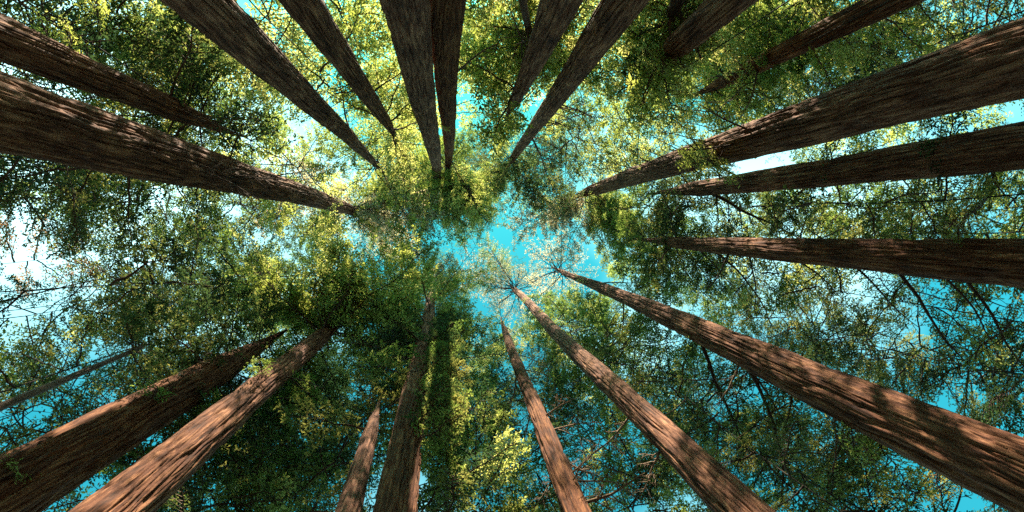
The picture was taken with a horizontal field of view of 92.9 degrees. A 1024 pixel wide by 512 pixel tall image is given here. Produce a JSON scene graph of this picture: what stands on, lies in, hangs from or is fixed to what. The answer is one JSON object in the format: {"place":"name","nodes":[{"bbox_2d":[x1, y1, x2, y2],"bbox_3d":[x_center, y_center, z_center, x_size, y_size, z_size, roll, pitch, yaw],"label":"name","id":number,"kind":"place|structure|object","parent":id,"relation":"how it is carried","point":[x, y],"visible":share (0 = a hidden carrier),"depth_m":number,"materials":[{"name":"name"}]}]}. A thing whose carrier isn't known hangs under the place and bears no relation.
{"place":"outdoors","nodes":[
{"label":"outdoors","id":0,"kind":"place"},
{"bbox_2d":[0,0,1023,511],"label":"sky","id":1,"kind":"structure","parent":0,"point":[504,236],"materials":[{"name":"blue"}]},
{"bbox_3d":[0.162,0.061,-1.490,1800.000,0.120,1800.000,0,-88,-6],"label":"ground","id":2,"kind":"structure","parent":0,"visible":0},
{"bbox_2d":[0,215,109,296],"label":"forest tree","id":3,"kind":"object","parent":2,"relation":"on","point":[12,230],"visible":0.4,"depth_m":25.56,"materials":[{"name":"green plant"}]},
{"bbox_2d":[0,342,149,510],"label":"forest tree","id":4,"kind":"object","parent":2,"relation":"on","point":[96,383],"visible":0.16,"depth_m":21.97,"materials":[{"name":"green plant"}]},
{"bbox_2d":[0,62,173,257],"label":"forest tree","id":5,"kind":"object","parent":2,"relation":"on","point":[31,195],"visible":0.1,"depth_m":23.63,"materials":[{"name":"green plant"}]},
{"bbox_2d":[0,294,187,411],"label":"slender tree","id":6,"kind":"object","parent":2,"relation":"on","point":[41,389],"visible":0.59,"depth_m":21.32,"materials":[{"name":"green plant"}]},
{"bbox_2d":[0,0,190,115],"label":"forest tree","id":7,"kind":"object","parent":2,"relation":"on","point":[48,5],"visible":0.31,"depth_m":16.24,"materials":[{"name":"green plant"}]},
{"bbox_2d":[0,237,208,410],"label":"forest tree","id":8,"kind":"object","parent":2,"relation":"on","point":[45,320],"visible":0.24,"depth_m":24.37,"materials":[{"name":"green plant"}]},
{"bbox_2d":[0,289,214,511],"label":"forest tree","id":9,"kind":"object","parent":2,"relation":"on","point":[47,373],"visible":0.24,"depth_m":22.41,"materials":[{"name":"green plant"}]},
{"bbox_2d":[0,86,219,302],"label":"forest tree","id":10,"kind":"object","parent":2,"relation":"on","point":[168,210],"visible":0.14,"depth_m":24.06,"materials":[{"name":"green plant"}]},
{"bbox_2d":[0,0,226,103],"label":"forest tree","id":11,"kind":"object","parent":2,"relation":"on","point":[125,38],"visible":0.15,"depth_m":18.07,"materials":[{"name":"green plant"}]},
{"bbox_2d":[0,0,235,212],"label":"forest tree","id":12,"kind":"object","parent":2,"relation":"on","point":[53,84],"visible":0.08,"depth_m":19.59,"materials":[{"name":"green plant"}]},
{"bbox_2d":[0,202,258,354],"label":"forest tree","id":13,"kind":"object","parent":2,"relation":"on","point":[164,289],"visible":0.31,"depth_m":24.19,"materials":[{"name":"green plant"}]},
{"bbox_2d":[8,151,274,258],"bbox_3d":[-17.773,-2.985,18.046,8.793,42.941,7.931,0,-88,-6],"label":"forest tree","id":14,"kind":"object","parent":2,"relation":"on","point":[214,218],"visible":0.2,"depth_m":26.69,"materials":[{"name":"green plant"}]},
{"bbox_2d":[6,218,292,348],"bbox_3d":[-17.240,1.913,18.911,7.544,44.145,7.833,-15,-86,-5],"label":"forest tree","id":15,"kind":"object","parent":2,"relation":"on","point":[271,255],"visible":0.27,"depth_m":31.91,"materials":[{"name":"green plant"}]},
{"bbox_2d":[0,3,303,227],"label":"redwood tree","id":16,"kind":"object","parent":2,"relation":"on","point":[28,49],"visible":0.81,"depth_m":16.11,"materials":[{"name":"green plant"}]},
{"bbox_2d":[0,231,304,428],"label":"forest tree","id":17,"kind":"object","parent":2,"relation":"on","point":[7,374],"visible":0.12,"depth_m":20.82,"materials":[{"name":"green plant"}]},
{"bbox_2d":[0,135,307,261],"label":"forest tree","id":18,"kind":"object","parent":2,"relation":"on","point":[9,203],"visible":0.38,"depth_m":18.36,"materials":[{"name":"green plant"}]},
{"bbox_2d":[0,274,321,511],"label":"redwood tree","id":19,"kind":"object","parent":2,"relation":"on","point":[42,473],"visible":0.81,"depth_m":15.16,"materials":[{"name":"green plant"}]},
{"bbox_2d":[13,0,320,153],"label":"forest tree","id":20,"kind":"object","parent":2,"relation":"on","point":[223,80],"visible":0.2,"depth_m":20.81,"materials":[{"name":"green plant"}]},
{"bbox_2d":[43,352,298,511],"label":"forest tree","id":21,"kind":"object","parent":2,"relation":"on","point":[163,434],"visible":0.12,"depth_m":16.52,"materials":[{"name":"green plant"}]},
{"bbox_2d":[0,203,358,348],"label":"forest tree","id":22,"kind":"object","parent":2,"relation":"on","point":[178,270],"visible":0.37,"depth_m":17.52,"materials":[{"name":"green plant"}]},
{"bbox_2d":[0,124,359,258],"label":"forest tree","id":23,"kind":"object","parent":2,"relation":"on","point":[74,201],"visible":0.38,"depth_m":15.97,"materials":[{"name":"green plant"}]},
{"bbox_2d":[12,0,351,237],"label":"forest tree","id":24,"kind":"object","parent":2,"relation":"on","point":[303,149],"visible":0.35,"depth_m":28.88,"materials":[{"name":"green plant"}]},
{"bbox_2d":[81,359,353,511],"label":"forest tree","id":25,"kind":"object","parent":2,"relation":"on","point":[215,495],"visible":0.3,"depth_m":17.93,"materials":[{"name":"green plant"}]},
{"bbox_2d":[0,71,444,270],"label":"redwood tree","id":26,"kind":"object","parent":2,"relation":"on","point":[38,122],"visible":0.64,"depth_m":12.38,"materials":[{"name":"green plant"}]},
{"bbox_2d":[132,0,337,112],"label":"forest tree","id":27,"kind":"object","parent":2,"relation":"on","point":[303,37],"visible":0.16,"depth_m":23.42,"materials":[{"name":"green plant"}]},
{"bbox_2d":[116,422,357,511],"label":"forest tree","id":28,"kind":"object","parent":2,"relation":"on","point":[265,459],"visible":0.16,"depth_m":16.92,"materials":[{"name":"green plant"}]},
{"bbox_2d":[68,209,437,511],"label":"redwood tree","id":29,"kind":"object","parent":2,"relation":"on","point":[156,478],"visible":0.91,"depth_m":22.50,"materials":[{"name":"green plant"}]},
{"bbox_2d":[156,327,388,511],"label":"forest tree","id":30,"kind":"object","parent":2,"relation":"on","point":[347,455],"visible":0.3,"depth_m":19.78,"materials":[{"name":"green plant"}]},
{"bbox_2d":[225,0,402,102],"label":"forest tree","id":31,"kind":"object","parent":2,"relation":"on","point":[377,4],"visible":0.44,"depth_m":20.41,"materials":[{"name":"green plant"}]},
{"bbox_2d":[160,0,476,260],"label":"redwood tree","id":32,"kind":"object","parent":2,"relation":"on","point":[233,29],"visible":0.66,"depth_m":16.65,"materials":[{"name":"green plant"}]},
{"bbox_2d":[234,0,409,150],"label":"forest tree","id":33,"kind":"object","parent":2,"relation":"on","point":[268,27],"visible":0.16,"depth_m":23.21,"materials":[{"name":"green plant"}]},
{"bbox_2d":[273,373,388,511],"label":"redwood tree","id":34,"kind":"object","parent":2,"relation":"on","point":[354,488],"visible":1,"depth_m":14.36,"materials":[{"name":"green plant"}]},
{"bbox_2d":[227,336,446,511],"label":"forest tree","id":35,"kind":"object","parent":2,"relation":"on","point":[380,383],"visible":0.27,"depth_m":18.53,"materials":[{"name":"green plant"}]},
{"bbox_2d":[249,0,443,201],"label":"forest tree","id":36,"kind":"object","parent":2,"relation":"on","point":[331,154],"visible":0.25,"depth_m":30.08,"materials":[{"name":"green plant"}]},
{"bbox_2d":[278,0,449,193],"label":"redwood tree","id":37,"kind":"object","parent":2,"relation":"on","point":[315,21],"visible":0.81,"depth_m":21.11,"materials":[{"name":"green plant"}]},
{"bbox_2d":[289,212,495,511],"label":"redwood tree","id":38,"kind":"object","parent":2,"relation":"on","point":[427,342],"visible":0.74,"depth_m":19.63,"materials":[{"name":"green plant"}]},
{"bbox_2d":[380,0,480,227],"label":"redwood tree","id":39,"kind":"object","parent":2,"relation":"on","point":[409,24],"visible":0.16,"depth_m":13.97,"materials":[{"name":"brown plant"}]},
{"bbox_2d":[364,350,542,511],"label":"forest tree","id":40,"kind":"object","parent":2,"relation":"on","point":[495,374],"visible":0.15,"depth_m":22.44,"materials":[{"name":"green plant"}]},
{"bbox_2d":[398,0,516,248],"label":"redwood tree","id":41,"kind":"object","parent":2,"relation":"on","point":[447,19],"visible":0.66,"depth_m":33.58,"materials":[{"name":"green plant"}]},
{"bbox_2d":[417,293,535,511],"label":"forest tree","id":42,"kind":"object","parent":2,"relation":"on","point":[436,507],"visible":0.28,"depth_m":16.28,"materials":[{"name":"green plant"}]},
{"bbox_2d":[418,381,551,511],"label":"forest tree","id":43,"kind":"object","parent":2,"relation":"on","point":[453,457],"visible":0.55,"depth_m":18.45,"materials":[{"name":"green plant"}]},
{"bbox_2d":[433,0,573,130],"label":"forest tree","id":44,"kind":"object","parent":2,"relation":"on","point":[469,27],"visible":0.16,"depth_m":23.30,"materials":[{"name":"green plant"}]},
{"bbox_2d":[469,368,538,511],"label":"forest tree","id":45,"kind":"object","parent":2,"relation":"on","point":[515,405],"visible":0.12,"depth_m":33.10,"materials":[{"name":"green plant"}]},
{"bbox_2d":[462,321,567,511],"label":"forest tree","id":46,"kind":"object","parent":2,"relation":"on","point":[507,407],"visible":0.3,"depth_m":23.17,"materials":[{"name":"green plant"}]},
{"bbox_2d":[458,0,583,162],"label":"redwood tree","id":47,"kind":"object","parent":2,"relation":"on","point":[553,19],"visible":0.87,"depth_m":18.16,"materials":[{"name":"green plant"}]},
{"bbox_2d":[452,0,594,202],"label":"forest tree","id":48,"kind":"object","parent":2,"relation":"on","point":[483,156],"visible":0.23,"depth_m":26.63,"materials":[{"name":"green plant"}]},
{"bbox_2d":[465,0,592,90],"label":"slender tree","id":49,"kind":"object","parent":2,"relation":"on","point":[526,21],"visible":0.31,"depth_m":18.85,"materials":[{"name":"green plant"}]},
{"bbox_2d":[457,0,600,112],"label":"forest tree","id":50,"kind":"object","parent":2,"relation":"on","point":[481,46],"visible":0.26,"depth_m":19.75,"materials":[{"name":"green plant"}]},
{"bbox_2d":[464,391,622,511],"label":"forest tree","id":51,"kind":"object","parent":2,"relation":"on","point":[511,486],"visible":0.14,"depth_m":23.83,"materials":[{"name":"green plant"}]},
{"bbox_2d":[471,332,626,511],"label":"forest tree","id":52,"kind":"object","parent":2,"relation":"on","point":[527,490],"visible":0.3,"depth_m":29.37,"materials":[{"name":"green plant"}]},
{"bbox_2d":[462,289,651,511],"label":"redwood tree","id":53,"kind":"object","parent":2,"relation":"on","point":[565,482],"visible":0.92,"depth_m":15.82,"materials":[{"name":"green plant"}]},
{"bbox_2d":[467,0,649,243],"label":"redwood tree","id":54,"kind":"object","parent":2,"relation":"on","point":[608,24],"visible":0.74,"depth_m":24.21,"materials":[{"name":"green plant"}]},
{"bbox_2d":[514,334,677,511],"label":"forest tree","id":55,"kind":"object","parent":2,"relation":"on","point":[640,468],"visible":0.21,"depth_m":26.05,"materials":[{"name":"green plant"}]},
{"bbox_2d":[512,0,702,116],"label":"forest tree","id":56,"kind":"object","parent":2,"relation":"on","point":[612,51],"visible":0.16,"depth_m":21.05,"materials":[{"name":"green plant"}]},
{"bbox_2d":[528,2,699,184],"bbox_3d":[5.582,-8.935,18.958,6.704,40.180,9.471,0,-88,-6],"label":"forest tree","id":57,"kind":"object","parent":2,"relation":"on","point":[598,138],"visible":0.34,"depth_m":27.98,"materials":[{"name":"green plant"}]},
{"bbox_2d":[455,231,775,511],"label":"redwood tree","id":58,"kind":"object","parent":2,"relation":"on","point":[714,484],"visible":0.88,"depth_m":15.58,"materials":[{"name":"green plant"}]},
{"bbox_2d":[523,373,710,511],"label":"forest tree","id":59,"kind":"object","parent":2,"relation":"on","point":[634,469],"visible":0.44,"depth_m":22.35,"materials":[{"name":"green plant"}]},
{"bbox_2d":[510,0,789,201],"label":"forest tree","id":60,"kind":"object","parent":2,"relation":"on","point":[563,143],"visible":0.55,"depth_m":33.83,"materials":[{"name":"green plant"}]},
{"bbox_2d":[575,0,762,116],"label":"forest tree","id":61,"kind":"object","parent":2,"relation":"on","point":[745,64],"visible":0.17,"depth_m":20.05,"materials":[{"name":"green plant"}]},
{"bbox_2d":[556,382,786,511],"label":"forest tree","id":62,"kind":"object","parent":2,"relation":"on","point":[625,445],"visible":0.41,"depth_m":20.90,"materials":[{"name":"green plant"}]},
{"bbox_2d":[598,0,757,135],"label":"redwood tree","id":63,"kind":"object","parent":2,"relation":"on","point":[704,21],"visible":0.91,"depth_m":15.90,"materials":[{"name":"green plant"}]},
{"bbox_2d":[613,0,758,93],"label":"slender tree","id":64,"kind":"object","parent":2,"relation":"on","point":[652,6],"visible":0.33,"depth_m":16.30,"materials":[{"name":"green plant"}]},
{"bbox_2d":[547,276,873,511],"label":"forest tree","id":65,"kind":"object","parent":2,"relation":"on","point":[601,309],"visible":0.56,"depth_m":22.01,"materials":[{"name":"green plant"}]},
{"bbox_2d":[596,328,852,511],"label":"forest tree","id":66,"kind":"object","parent":2,"relation":"on","point":[702,361],"visible":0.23,"depth_m":25.36,"materials":[{"name":"green plant"}]},
{"bbox_2d":[519,283,932,511],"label":"forest tree","id":67,"kind":"object","parent":2,"relation":"on","point":[537,325],"visible":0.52,"depth_m":19.24,"materials":[{"name":"green plant"}]},
{"bbox_2d":[504,17,1023,275],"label":"redwood tree","id":68,"kind":"object","parent":2,"relation":"on","point":[982,69],"visible":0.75,"depth_m":12.95,"materials":[{"name":"brown plant"}]},
{"bbox_2d":[654,0,881,113],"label":"forest tree","id":69,"kind":"object","parent":2,"relation":"on","point":[770,24],"visible":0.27,"depth_m":19.30,"materials":[{"name":"green plant"}]},
{"bbox_2d":[520,228,1023,511],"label":"redwood tree","id":70,"kind":"object","parent":2,"relation":"on","point":[983,460],"visible":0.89,"depth_m":10.74,"materials":[{"name":"brown plant"}]},
{"bbox_2d":[649,0,910,127],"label":"forest tree","id":71,"kind":"object","parent":2,"relation":"on","point":[849,62],"visible":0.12,"depth_m":21.71,"materials":[{"name":"green plant"}]},
{"bbox_2d":[669,0,925,127],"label":"redwood tree","id":72,"kind":"object","parent":2,"relation":"on","point":[851,12],"visible":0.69,"depth_m":18.01,"materials":[{"name":"green plant"}]},
{"bbox_2d":[575,109,1023,310],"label":"forest tree","id":73,"kind":"object","parent":2,"relation":"on","point":[792,217],"visible":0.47,"depth_m":17.61,"materials":[{"name":"green plant"}]},
{"bbox_2d":[583,0,1020,184],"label":"forest tree","id":74,"kind":"object","parent":2,"relation":"on","point":[703,119],"visible":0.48,"depth_m":26.55,"materials":[{"name":"green plant"}]},
{"bbox_2d":[639,0,969,153],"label":"forest tree","id":75,"kind":"object","parent":2,"relation":"on","point":[924,11],"visible":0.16,"depth_m":24.27,"materials":[{"name":"green plant"}]},
{"bbox_2d":[672,0,939,109],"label":"forest tree","id":76,"kind":"object","parent":2,"relation":"on","point":[895,31],"visible":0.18,"depth_m":19.41,"materials":[{"name":"green plant"}]},
{"bbox_2d":[641,353,973,511],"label":"forest tree","id":77,"kind":"object","parent":2,"relation":"on","point":[671,406],"visible":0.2,"depth_m":22.67,"materials":[{"name":"green plant"}]},
{"bbox_2d":[606,207,1023,373],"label":"forest tree","id":78,"kind":"object","parent":2,"relation":"on","point":[618,270],"visible":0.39,"depth_m":23.63,"materials":[{"name":"green plant"}]},
{"bbox_2d":[677,384,957,511],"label":"forest tree","id":79,"kind":"object","parent":2,"relation":"on","point":[853,496],"visible":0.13,"depth_m":18.14,"materials":[{"name":"green plant"}]},
{"bbox_2d":[618,185,1023,385],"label":"redwood tree","id":80,"kind":"object","parent":2,"relation":"on","point":[998,261],"visible":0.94,"depth_m":14.90,"materials":[{"name":"green plant"}]},
{"bbox_2d":[632,112,1023,254],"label":"redwood tree","id":81,"kind":"object","parent":2,"relation":"on","point":[993,149],"visible":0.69,"depth_m":15.29,"materials":[{"name":"green plant"}]},
{"bbox_2d":[667,261,1023,432],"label":"forest tree","id":82,"kind":"object","parent":2,"relation":"on","point":[786,335],"visible":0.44,"depth_m":23.60,"materials":[{"name":"green plant"}]},
{"bbox_2d":[680,173,1023,338],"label":"forest tree","id":83,"kind":"object","parent":2,"relation":"on","point":[853,234],"visible":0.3,"depth_m":25.87,"materials":[{"name":"green plant"}]},
{"bbox_2d":[712,0,1023,163],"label":"forest tree","id":84,"kind":"object","parent":2,"relation":"on","point":[793,99],"visible":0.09,"depth_m":22.11,"materials":[{"name":"green plant"}]},
{"bbox_2d":[727,266,1023,415],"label":"forest tree","id":85,"kind":"object","parent":2,"relation":"on","point":[842,331],"visible":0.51,"depth_m":25.70,"materials":[{"name":"green plant"}]},
{"bbox_2d":[744,397,1009,511],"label":"forest tree","id":86,"kind":"object","parent":2,"relation":"on","point":[931,482],"visible":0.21,"depth_m":19.45,"materials":[{"name":"green plant"}]},
{"bbox_2d":[731,111,1023,271],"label":"forest tree","id":87,"kind":"object","parent":2,"relation":"on","point":[858,143],"visible":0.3,"depth_m":26.31,"materials":[{"name":"green plant"}]},
{"bbox_2d":[759,0,1004,105],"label":"forest tree","id":88,"kind":"object","parent":2,"relation":"on","point":[889,50],"visible":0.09,"depth_m":22.76,"materials":[{"name":"green plant"}]},
{"bbox_2d":[799,407,1004,511],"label":"forest tree","id":89,"kind":"object","parent":2,"relation":"on","point":[958,502],"visible":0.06,"depth_m":20.08,"materials":[{"name":"green plant"}]},
{"bbox_2d":[786,283,1023,436],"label":"forest tree","id":90,"kind":"object","parent":2,"relation":"on","point":[963,400],"visible":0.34,"depth_m":23.76,"materials":[{"name":"green plant"}]},
{"bbox_2d":[789,0,1023,154],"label":"forest tree","id":91,"kind":"object","parent":2,"relation":"on","point":[899,133],"visible":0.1,"depth_m":25.97,"materials":[{"name":"green plant"}]},
{"bbox_2d":[795,102,1023,308],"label":"forest tree","id":92,"kind":"object","parent":2,"relation":"on","point":[887,194],"visible":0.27,"depth_m":23.59,"materials":[{"name":"green plant"}]},
{"bbox_2d":[803,0,1023,97],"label":"forest tree","id":93,"kind":"object","parent":2,"relation":"on","point":[972,17],"visible":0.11,"depth_m":21.74,"materials":[{"name":"green plant"}]},
{"bbox_2d":[840,302,1023,434],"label":"forest tree","id":94,"kind":"object","parent":2,"relation":"on","point":[941,357],"visible":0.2,"depth_m":24.64,"materials":[{"name":"green plant"}]},
{"bbox_2d":[850,170,1023,314],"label":"forest tree","id":95,"kind":"object","parent":2,"relation":"on","point":[1012,221],"visible":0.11,"depth_m":22.71,"materials":[{"name":"green plant"}]},
{"bbox_2d":[855,0,1023,69],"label":"forest tree","id":96,"kind":"object","parent":2,"relation":"on","point":[963,11],"visible":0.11,"depth_m":23.78,"materials":[{"name":"green plant"}]}
]}

